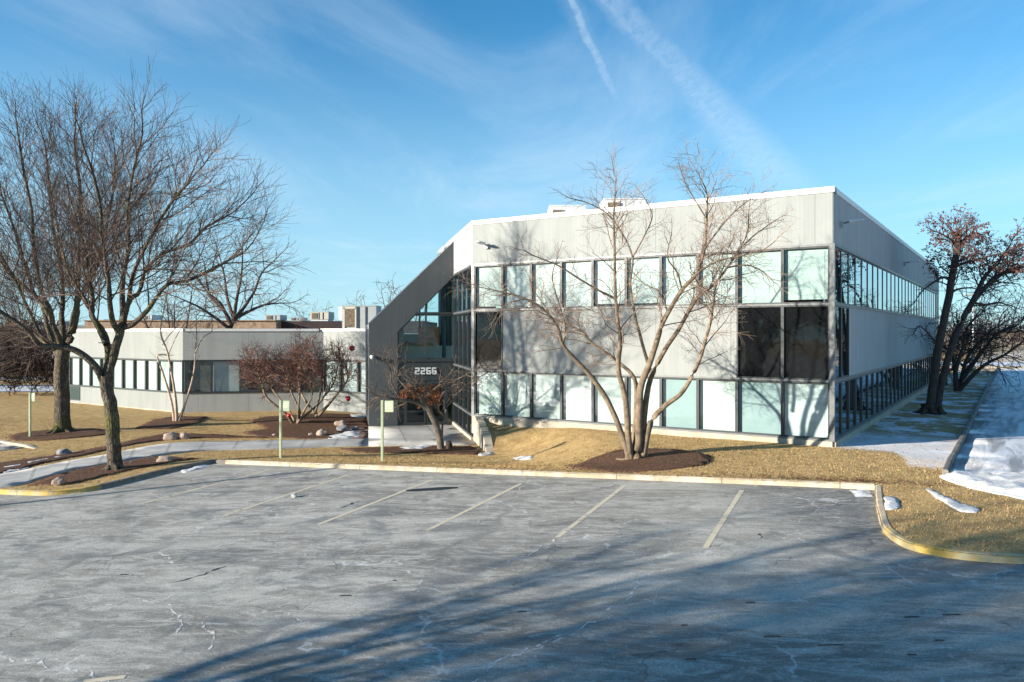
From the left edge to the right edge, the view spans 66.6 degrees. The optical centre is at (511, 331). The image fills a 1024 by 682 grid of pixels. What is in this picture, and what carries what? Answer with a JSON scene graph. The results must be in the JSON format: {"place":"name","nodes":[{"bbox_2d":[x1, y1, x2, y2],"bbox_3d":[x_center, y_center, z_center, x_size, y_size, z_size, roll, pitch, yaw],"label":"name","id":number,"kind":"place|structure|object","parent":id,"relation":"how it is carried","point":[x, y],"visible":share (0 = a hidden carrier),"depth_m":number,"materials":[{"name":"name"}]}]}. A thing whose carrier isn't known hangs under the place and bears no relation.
{"place":"outdoors","nodes":[
{"label":"outdoors","id":0,"kind":"place"},
{"bbox_2d":[0,385,53,391],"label":"snowy ground","id":1,"kind":"structure","parent":0,"point":[24,389],"depth_m":68.23,"materials":[{"name":"white snow"}]},
{"bbox_2d":[0,438,368,487],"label":"sidewalk","id":2,"kind":"structure","parent":0,"point":[15,478],"depth_m":33.26,"materials":[{"name":"concrete"}]},
{"bbox_2d":[368,424,474,445],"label":"plaza paving","id":3,"kind":"structure","parent":0,"point":[420,434],"depth_m":37.95,"materials":[{"name":"concrete"}]},
{"bbox_2d":[0,464,1023,681],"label":"parking lot","id":4,"kind":"structure","parent":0,"point":[810,570],"depth_m":13.99,"materials":[{"name":"grey asphalt"}]},
{"bbox_2d":[318,480,431,524],"bbox_3d":[-3.627,4.677,21.761,0.120,0.148,5.555,0,0,24],"label":"parking stripe","id":5,"kind":"object","parent":4,"relation":"on","point":[372,503],"visible":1,"depth_m":21.30,"materials":[{"name":"beige paint"}]},
{"bbox_2d":[426,483,522,530],"bbox_3d":[-0.855,4.554,20.607,0.120,0.145,5.398,0,0,25],"label":"parking stripe","id":6,"kind":"object","parent":4,"relation":"on","point":[442,522],"visible":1,"depth_m":20.16,"materials":[{"name":"beige paint"}]},
{"bbox_2d":[472,568,671,681],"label":"pavement crack","id":7,"kind":"object","parent":4,"relation":"on","point":[573,633],"visible":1,"depth_m":11.95,"materials":[{"name":"white asphalt"}]},
{"bbox_2d":[556,486,624,536],"bbox_3d":[2.087,4.423,19.556,0.120,0.142,5.470,0,0,24],"label":"parking stripe","id":8,"kind":"object","parent":4,"relation":"on","point":[563,532],"visible":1,"depth_m":19.14,"materials":[{"name":"beige paint"}]},
{"bbox_2d":[702,490,743,547],"bbox_3d":[5.021,4.295,18.275,0.120,0.142,5.520,0,0,24],"label":"parking stripe","id":9,"kind":"object","parent":4,"relation":"on","point":[707,544],"visible":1,"depth_m":17.72,"materials":[{"name":"beige paint"}]},
{"bbox_2d":[0,335,1023,556],"bbox_3d":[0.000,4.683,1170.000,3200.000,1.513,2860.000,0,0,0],"label":"lawn","id":10,"kind":"structure","parent":0,"point":[908,433],"depth_m":29.37,"materials":[{"name":"beige plant"}]},
{"bbox_2d":[0,314,47,395],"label":"shrub","id":11,"kind":"object","parent":10,"relation":"on","point":[5,374],"visible":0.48,"depth_m":61.52,"materials":[{"name":"brown plant"}]},
{"bbox_2d":[0,320,54,392],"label":"shrub","id":12,"kind":"object","parent":10,"relation":"on","point":[28,379],"visible":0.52,"depth_m":61.42,"materials":[{"name":"brown plant"}]},
{"bbox_2d":[2,317,56,393],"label":"shrub","id":13,"kind":"object","parent":10,"relation":"on","point":[31,362],"visible":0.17,"depth_m":63.21,"materials":[{"name":"brown plant"}]},
{"bbox_2d":[18,322,68,395],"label":"shrub","id":14,"kind":"object","parent":10,"relation":"on","point":[47,373],"visible":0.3,"depth_m":61.15,"materials":[{"name":"brown plant"}]},
{"bbox_2d":[0,484,100,495],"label":"kerb","id":15,"kind":"structure","parent":10,"relation":"on","point":[48,493],"depth_m":24.94,"materials":[{"name":"yellow concrete"}]},
{"bbox_2d":[9,428,104,440],"bbox_3d":[-22.465,5.168,39.019,4.682,0.301,3.433,0,0,-28],"label":"mulch bed","id":16,"kind":"object","parent":10,"relation":"on","point":[40,435],"visible":0.87,"depth_m":38.61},
{"bbox_2d":[0,68,202,433],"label":"tree","id":17,"kind":"object","parent":16,"relation":"on","point":[62,420],"visible":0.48,"depth_m":39.50,"materials":[{"name":"brown plant"}]},
{"bbox_2d":[27,456,198,485],"bbox_3d":[-14.669,5.041,28.398,2.573,0.319,5.708,0,0,30],"label":"mulch bed","id":18,"kind":"object","parent":10,"relation":"on","point":[83,474],"visible":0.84,"depth_m":27.95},
{"bbox_2d":[0,57,315,470],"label":"tree","id":19,"kind":"object","parent":18,"relation":"on","point":[112,431],"visible":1,"depth_m":28.04,"materials":[{"name":"brown plant"}]},
{"bbox_2d":[0,433,266,473],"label":"mulch bed","id":20,"kind":"object","parent":10,"relation":"on","point":[153,438],"visible":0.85,"depth_m":33.58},
{"bbox_2d":[100,459,225,488],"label":"kerb","id":21,"kind":"structure","parent":10,"relation":"on","point":[166,470],"depth_m":27.74,"materials":[{"name":"grey concrete"}]},
{"bbox_2d":[135,416,208,428],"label":"mulch bed","id":22,"kind":"object","parent":10,"relation":"on","point":[164,423],"visible":0.88,"depth_m":42.49,"materials":[{"name":"brown soil"}]},
{"bbox_2d":[150,258,217,420],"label":"birch tree","id":23,"kind":"object","parent":22,"relation":"on","point":[175,415],"visible":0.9,"depth_m":43.01,"materials":[{"name":"brown plant"}]},
{"bbox_2d":[118,262,231,328],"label":"tree","id":24,"kind":"object","parent":10,"relation":"on","point":[172,320],"visible":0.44,"depth_m":74.60,"materials":[{"name":"brown plant"}]},
{"bbox_2d":[149,225,310,328],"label":"tree","id":25,"kind":"object","parent":10,"relation":"on","point":[236,316],"visible":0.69,"depth_m":67.28,"materials":[{"name":"brown plant"}]},
{"bbox_2d":[84,320,436,333],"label":"warehouse","id":26,"kind":"structure","parent":10,"relation":"on","point":[412,327],"depth_m":90.00,"materials":[{"name":"brown brick"}]},
{"bbox_2d":[310,312,333,320],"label":"rooftop unit","id":27,"kind":"object","parent":26,"relation":"on","point":[321,316],"visible":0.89,"depth_m":95.00,"materials":[{"name":"white paint"}]},
{"bbox_2d":[279,400,289,457],"bbox_3d":[-8.811,3.811,30.188,0.389,2.333,0.090,0,0,0],"label":"sign post","id":28,"kind":"object","parent":10,"relation":"on","point":[284,405],"visible":0.86,"depth_m":30.15,"materials":[{"name":"beige metal"}]},
{"bbox_2d":[243,413,366,438],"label":"mulch bed","id":29,"kind":"object","parent":10,"relation":"on","point":[307,425],"visible":0.7,"depth_m":41.70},
{"bbox_2d":[226,324,363,422],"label":"shrub","id":30,"kind":"object","parent":29,"relation":"on","point":[293,367],"visible":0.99,"depth_m":42.49,"materials":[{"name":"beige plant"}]},
{"bbox_2d":[328,431,360,438],"bbox_3d":[-8.158,5.060,38.254,1.761,0.235,3.067,0,0,0],"label":"snow patch","id":31,"kind":"object","parent":29,"relation":"on","point":[349,434],"visible":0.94,"depth_m":37.93,"materials":[{"name":"white snow"}]},
{"bbox_2d":[0,413,720,486],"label":"bark chips","id":32,"kind":"object","parent":10,"relation":"on","point":[302,437],"visible":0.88,"depth_m":32.52,"materials":[{"name":"brown wood"}]},
{"bbox_2d":[381,400,393,460],"bbox_3d":[-4.583,3.681,28.641,0.457,2.344,0.090,0,0,0],"label":"sign post","id":33,"kind":"object","parent":10,"relation":"on","point":[387,406],"visible":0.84,"depth_m":28.62,"materials":[{"name":"beige metal"}]},
{"bbox_2d":[342,446,478,454],"bbox_3d":[-4.405,5.089,33.368,6.034,0.162,2.184,0,0,0],"label":"mulch bed","id":34,"kind":"object","parent":10,"relation":"on","point":[464,450],"visible":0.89,"depth_m":33.15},
{"bbox_2d":[346,338,515,448],"bbox_3d":[-3.408,2.637,33.570,7.241,5.101,3.753,0,0,7],"label":"crabapple tree","id":35,"kind":"object","parent":34,"relation":"on","point":[419,391],"visible":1,"depth_m":33.59,"materials":[{"name":"brown plant"}]},
{"bbox_2d":[474,416,493,452],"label":"retaining wall","id":36,"kind":"structure","parent":10,"relation":"on","point":[482,438],"depth_m":34.32,"materials":[{"name":"concrete"}]},
{"bbox_2d":[69,186,939,446],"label":"office building","id":37,"kind":"structure","parent":10,"relation":"on","point":[827,357],"depth_m":33.61,"materials":[{"name":"concrete"}]},
{"bbox_2d":[69,357,78,385],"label":"window","id":38,"kind":"structure","parent":37,"relation":"in","point":[75,360],"depth_m":56.19,"materials":[{"name":"white glass"}]},
{"bbox_2d":[79,357,88,385],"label":"window","id":39,"kind":"structure","parent":37,"relation":"in","point":[83,365],"depth_m":55.52,"materials":[{"name":"white glass"}]},
{"bbox_2d":[89,358,99,386],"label":"window","id":40,"kind":"structure","parent":37,"relation":"in","point":[93,380],"depth_m":54.81,"materials":[{"name":"white glass"}]},
{"bbox_2d":[112,359,121,388],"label":"window","id":41,"kind":"structure","parent":37,"relation":"in","point":[117,376],"depth_m":53.12,"materials":[{"name":"white glass"}]},
{"bbox_2d":[122,359,132,389],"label":"window","id":42,"kind":"structure","parent":37,"relation":"in","point":[127,364],"depth_m":52.54,"materials":[{"name":"white glass"}]},
{"bbox_2d":[133,359,147,389],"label":"window","id":43,"kind":"structure","parent":37,"relation":"in","point":[138,364],"depth_m":51.78,"materials":[{"name":"white glass"}]},
{"bbox_2d":[145,360,156,390],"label":"window","id":44,"kind":"structure","parent":37,"relation":"in","point":[152,369],"depth_m":51.04,"materials":[{"name":"white glass"}]},
{"bbox_2d":[157,360,168,391],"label":"window","id":45,"kind":"structure","parent":37,"relation":"in","point":[161,386],"depth_m":50.32,"materials":[{"name":"white glass"}]},
{"bbox_2d":[169,360,184,392],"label":"window","id":46,"kind":"structure","parent":37,"relation":"in","point":[177,366],"depth_m":49.50,"materials":[{"name":"white glass"}]},
{"bbox_2d":[183,361,211,392],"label":"window","id":47,"kind":"structure","parent":37,"relation":"in","point":[202,381],"depth_m":49.31,"materials":[{"name":"glass"}]},
{"bbox_2d":[212,360,239,392],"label":"window","id":48,"kind":"structure","parent":37,"relation":"in","point":[222,381],"depth_m":49.64,"materials":[{"name":"glass"}]},
{"bbox_2d":[240,360,267,391],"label":"window","id":49,"kind":"structure","parent":37,"relation":"in","point":[242,389],"depth_m":49.93,"materials":[{"name":"grey glass"}]},
{"bbox_2d":[268,360,295,391],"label":"window","id":50,"kind":"structure","parent":37,"relation":"in","point":[279,389],"depth_m":50.32,"materials":[{"name":"black glass"}]},
{"bbox_2d":[296,360,322,390],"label":"window","id":51,"kind":"structure","parent":37,"relation":"in","point":[317,381],"depth_m":50.74,"materials":[{"name":"grey glass"}]},
{"bbox_2d":[323,360,339,391],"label":"window","id":52,"kind":"structure","parent":37,"relation":"in","point":[326,380],"depth_m":50.62,"materials":[{"name":"grey glass"}]},
{"bbox_2d":[340,360,356,392],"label":"window","id":53,"kind":"structure","parent":37,"relation":"in","point":[354,385],"depth_m":49.60,"materials":[{"name":"glass"}]},
{"bbox_2d":[339,305,381,328],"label":"rooftop unit","id":54,"kind":"object","parent":37,"relation":"on","point":[356,316],"visible":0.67,"depth_m":56.00,"materials":[{"name":"paint"}]},
{"bbox_2d":[357,361,364,392],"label":"window","id":55,"kind":"structure","parent":37,"relation":"in","point":[362,363],"depth_m":49.08,"materials":[{"name":"glass"}]},
{"bbox_2d":[405,382,425,424],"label":"entrance door","id":56,"kind":"structure","parent":37,"relation":"in","point":[406,423],"depth_m":42.19,"materials":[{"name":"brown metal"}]},
{"bbox_2d":[474,264,501,309],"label":"window","id":57,"kind":"structure","parent":37,"relation":"in","point":[480,272],"depth_m":35.94,"materials":[{"name":"clear glass"}]},
{"bbox_2d":[474,371,501,416],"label":"window","id":58,"kind":"structure","parent":37,"relation":"in","point":[489,403],"depth_m":35.89,"materials":[{"name":"white glass"}]},
{"bbox_2d":[502,263,530,308],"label":"window","id":59,"kind":"structure","parent":37,"relation":"in","point":[514,284],"depth_m":35.09,"materials":[{"name":"glass"}]},
{"bbox_2d":[502,372,530,418],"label":"window","id":60,"kind":"structure","parent":37,"relation":"in","point":[516,394],"depth_m":35.05,"materials":[{"name":"grey glass"}]},
{"bbox_2d":[531,261,560,307],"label":"window","id":61,"kind":"structure","parent":37,"relation":"in","point":[535,265],"depth_m":34.23,"materials":[{"name":"white glass"}]},
{"bbox_2d":[531,373,560,420],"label":"window","id":62,"kind":"structure","parent":37,"relation":"in","point":[545,387],"depth_m":34.23,"materials":[{"name":"white glass"}]},
{"bbox_2d":[547,205,585,212],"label":"rooftop unit","id":63,"kind":"object","parent":37,"relation":"on","point":[554,208],"visible":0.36,"depth_m":41.50,"materials":[{"name":"white paint"}]},
{"bbox_2d":[561,259,591,307],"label":"window","id":64,"kind":"structure","parent":37,"relation":"in","point":[565,277],"depth_m":33.40,"materials":[{"name":"white glass"}]},
{"bbox_2d":[561,374,591,422],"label":"window","id":65,"kind":"structure","parent":37,"relation":"in","point":[576,389],"depth_m":33.42,"materials":[{"name":"white glass"}]},
{"bbox_2d":[592,257,625,306],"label":"window","id":66,"kind":"structure","parent":37,"relation":"in","point":[605,278],"depth_m":32.62,"materials":[{"name":"white glass"}]},
{"bbox_2d":[592,375,625,424],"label":"window","id":67,"kind":"structure","parent":37,"relation":"in","point":[601,414],"depth_m":32.62,"materials":[{"name":"white glass"}]},
{"bbox_2d":[599,198,645,207],"bbox_3d":[5.311,-5.288,37.490,2.014,1.956,2.080,0,0,0],"label":"rooftop unit","id":68,"kind":"object","parent":37,"relation":"on","point":[610,203],"visible":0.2,"depth_m":36.50,"materials":[{"name":"white paint"}]},
{"bbox_2d":[626,255,660,306],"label":"window","id":69,"kind":"structure","parent":37,"relation":"in","point":[653,261],"depth_m":31.67,"materials":[{"name":"glass"}]},
{"bbox_2d":[626,376,660,427],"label":"window","id":70,"kind":"structure","parent":37,"relation":"in","point":[655,393],"depth_m":31.55,"materials":[{"name":"white glass"}]},
{"bbox_2d":[661,253,697,305],"bbox_3d":[6.634,-2.049,30.831,1.524,2.037,0.195,0,0,33],"label":"window","id":71,"kind":"structure","parent":37,"relation":"in","point":[664,259],"depth_m":30.97,"materials":[{"name":"glass"}]},
{"bbox_2d":[661,377,697,429],"bbox_3d":[6.634,2.815,30.831,1.524,2.040,0.195,0,0,33],"label":"window","id":72,"kind":"structure","parent":37,"relation":"in","point":[683,413],"depth_m":30.88,"materials":[{"name":"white glass"}]},
{"bbox_2d":[698,251,735,304],"bbox_3d":[7.912,-2.049,30.001,1.524,2.037,0.195,0,0,33],"label":"window","id":73,"kind":"structure","parent":37,"relation":"in","point":[730,270],"depth_m":29.97,"materials":[{"name":"glass"}]},
{"bbox_2d":[698,378,735,432],"bbox_3d":[7.912,2.815,30.001,1.524,2.040,0.195,0,0,33],"label":"window","id":74,"kind":"structure","parent":37,"relation":"in","point":[716,397],"depth_m":30.07,"materials":[{"name":"white glass"}]},
{"bbox_2d":[736,248,781,304],"bbox_3d":[9.259,-2.049,29.127,1.687,2.037,0.195,0,0,33],"label":"window","id":75,"kind":"structure","parent":37,"relation":"in","point":[762,297],"depth_m":29.16,"materials":[{"name":"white glass"}]},
{"bbox_2d":[736,379,781,435],"bbox_3d":[9.259,2.815,29.127,1.687,2.040,0.195,0,0,33],"label":"window","id":76,"kind":"structure","parent":37,"relation":"in","point":[758,402],"depth_m":29.20,"materials":[{"name":"glass"}]},
{"bbox_2d":[782,246,828,303],"bbox_3d":[10.653,-2.049,28.223,1.637,2.037,0.195,0,0,33],"label":"window","id":77,"kind":"structure","parent":37,"relation":"in","point":[806,264],"depth_m":28.30,"materials":[{"name":"glass"}]},
{"bbox_2d":[782,381,828,439],"bbox_3d":[10.653,2.815,28.223,1.637,2.040,0.195,0,0,33],"label":"window","id":78,"kind":"structure","parent":37,"relation":"in","point":[802,402],"depth_m":28.30,"materials":[{"name":"white glass"}]},
{"bbox_2d":[824,247,840,303],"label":"window","id":79,"kind":"structure","parent":37,"relation":"in","point":[837,251],"depth_m":28.45,"materials":[{"name":"glass"}]},
{"bbox_2d":[824,381,841,438],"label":"window","id":80,"kind":"structure","parent":37,"relation":"in","point":[838,385],"depth_m":28.49,"materials":[{"name":"glass"}]},
{"bbox_2d":[841,249,848,304],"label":"window","id":81,"kind":"structure","parent":37,"relation":"in","point":[844,255],"depth_m":29.60,"materials":[{"name":"blue glass"}]},
{"bbox_2d":[842,379,848,434],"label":"window","id":82,"kind":"structure","parent":37,"relation":"in","point":[845,383],"depth_m":29.81,"materials":[{"name":"black glass"}]},
{"bbox_2d":[849,253,855,305],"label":"window","id":83,"kind":"structure","parent":37,"relation":"in","point":[852,259],"depth_m":31.03,"materials":[{"name":"blue glass"}]},
{"bbox_2d":[849,377,855,430],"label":"window","id":84,"kind":"structure","parent":37,"relation":"in","point":[852,381],"depth_m":31.08,"materials":[{"name":"black glass"}]},
{"bbox_2d":[856,256,861,306],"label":"window","id":85,"kind":"structure","parent":37,"relation":"in","point":[858,260],"depth_m":32.21,"materials":[{"name":"blue glass"}]},
{"bbox_2d":[856,375,861,426],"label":"window","id":86,"kind":"structure","parent":37,"relation":"in","point":[858,378],"depth_m":32.25,"materials":[{"name":"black glass"}]},
{"bbox_2d":[862,259,867,307],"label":"window","id":87,"kind":"structure","parent":37,"relation":"in","point":[864,263],"depth_m":33.46,"materials":[{"name":"blue glass"}]},
{"bbox_2d":[862,373,867,422],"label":"window","id":88,"kind":"structure","parent":37,"relation":"in","point":[865,376],"depth_m":33.51,"materials":[{"name":"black glass"}]},
{"bbox_2d":[868,262,872,308],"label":"window","id":89,"kind":"structure","parent":37,"relation":"in","point":[870,266],"depth_m":34.83,"materials":[{"name":"blue glass"}]},
{"bbox_2d":[868,372,873,419],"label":"window","id":90,"kind":"structure","parent":37,"relation":"in","point":[870,375],"depth_m":34.87,"materials":[{"name":"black glass"}]},
{"bbox_2d":[873,264,877,309],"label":"window","id":91,"kind":"structure","parent":37,"relation":"in","point":[875,268],"depth_m":36.05,"materials":[{"name":"blue glass"}]},
{"bbox_2d":[874,370,878,415],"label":"window","id":92,"kind":"structure","parent":37,"relation":"in","point":[876,373],"depth_m":36.36,"materials":[{"name":"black glass"}]},
{"bbox_2d":[878,267,882,309],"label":"window","id":93,"kind":"structure","parent":37,"relation":"in","point":[880,271],"depth_m":37.37,"materials":[{"name":"blue glass"}]},
{"bbox_2d":[879,369,882,412],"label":"window","id":94,"kind":"structure","parent":37,"relation":"in","point":[880,371],"depth_m":37.42,"materials":[{"name":"black glass"}]},
{"bbox_2d":[883,269,886,310],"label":"window","id":95,"kind":"structure","parent":37,"relation":"in","point":[884,271],"depth_m":38.49,"materials":[{"name":"blue glass"}]},
{"bbox_2d":[883,368,887,410],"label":"window","id":96,"kind":"structure","parent":37,"relation":"in","point":[885,371],"depth_m":38.84,"materials":[{"name":"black glass"}]},
{"bbox_2d":[887,271,891,311],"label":"window","id":97,"kind":"structure","parent":37,"relation":"in","point":[889,275],"depth_m":39.98,"materials":[{"name":"blue glass"}]},
{"bbox_2d":[72,429,1010,526],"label":"fallen leaves","id":98,"kind":"object","parent":10,"relation":"on","point":[847,479],"visible":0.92,"depth_m":22.64,"materials":[{"name":"brown plant"}]},
{"bbox_2d":[225,460,874,489],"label":"kerb","id":99,"kind":"structure","parent":10,"relation":"on","point":[828,484],"depth_m":23.57,"materials":[{"name":"beige concrete"}]},
{"bbox_2d":[573,448,710,471],"bbox_3d":[4.271,4.340,25.656,4.537,0.539,4.256,0,0,0],"label":"mulch bed","id":100,"kind":"object","parent":10,"relation":"on","point":[605,460],"visible":0.81,"depth_m":25.38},
{"bbox_2d":[430,135,800,459],"bbox_3d":[3.449,-0.761,24.781,10.773,10.380,5.930,0,0,22],"label":"tree","id":101,"kind":"object","parent":100,"relation":"on","point":[635,445],"visible":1,"depth_m":25.06,"materials":[{"name":"beige plant"}]},
{"bbox_2d":[875,485,890,532],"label":"kerb","id":102,"kind":"structure","parent":10,"relation":"on","point":[879,502],"depth_m":17.84,"materials":[{"name":"beige concrete"}]},
{"bbox_2d":[883,496,899,509],"bbox_3d":[8.885,4.029,18.244,0.338,0.161,1.524,0,0,23],"label":"snow patch","id":103,"kind":"object","parent":10,"relation":"on","point":[892,503],"visible":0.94,"depth_m":18.15,"materials":[{"name":"white snow"}]},
{"bbox_2d":[926,488,979,512],"bbox_3d":[10.256,3.980,18.394,0.455,0.170,2.580,0,0,5],"label":"snow patch","id":104,"kind":"object","parent":10,"relation":"on","point":[953,503],"visible":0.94,"depth_m":17.86,"materials":[{"name":"white snow"}]},
{"bbox_2d":[884,526,1023,563],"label":"kerb","id":105,"kind":"structure","parent":10,"relation":"on","point":[994,557],"depth_m":14.39,"materials":[{"name":"yellow concrete"}]},
{"bbox_2d":[899,203,1023,414],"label":"oak tree","id":106,"kind":"object","parent":10,"relation":"on","point":[932,405],"visible":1,"depth_m":39.64,"materials":[{"name":"brown plant"}]},
{"bbox_2d":[933,309,995,384],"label":"tree","id":107,"kind":"object","parent":10,"relation":"on","point":[954,354],"visible":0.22,"depth_m":60.81,"materials":[{"name":"brown plant"}]},
{"bbox_2d":[942,365,997,474],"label":"kerb","id":108,"kind":"structure","parent":10,"relation":"on","point":[950,460],"depth_m":30.14,"materials":[{"name":"grey concrete"}]},
{"bbox_2d":[939,306,1005,375],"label":"tree","id":109,"kind":"object","parent":10,"relation":"on","point":[950,330],"visible":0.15,"depth_m":75.42,"materials":[{"name":"brown plant"}]},
{"bbox_2d":[925,288,1023,391],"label":"tree","id":110,"kind":"object","parent":10,"relation":"on","point":[959,384],"visible":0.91,"depth_m":54.41,"materials":[{"name":"brown plant"}]},
{"bbox_2d":[939,470,1023,499],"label":"snow patch","id":111,"kind":"object","parent":10,"relation":"on","point":[1010,484],"visible":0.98,"depth_m":19.98,"materials":[{"name":"white snow"}]},
{"bbox_2d":[0,0,1023,330],"label":"sky","id":112,"kind":"structure","parent":0,"point":[393,127],"materials":[{"name":"blue"}]},
{"bbox_2d":[951,368,1023,473],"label":"driveway","id":113,"kind":"structure","parent":0,"point":[993,442],"depth_m":32.22,"materials":[{"name":"white snow"}]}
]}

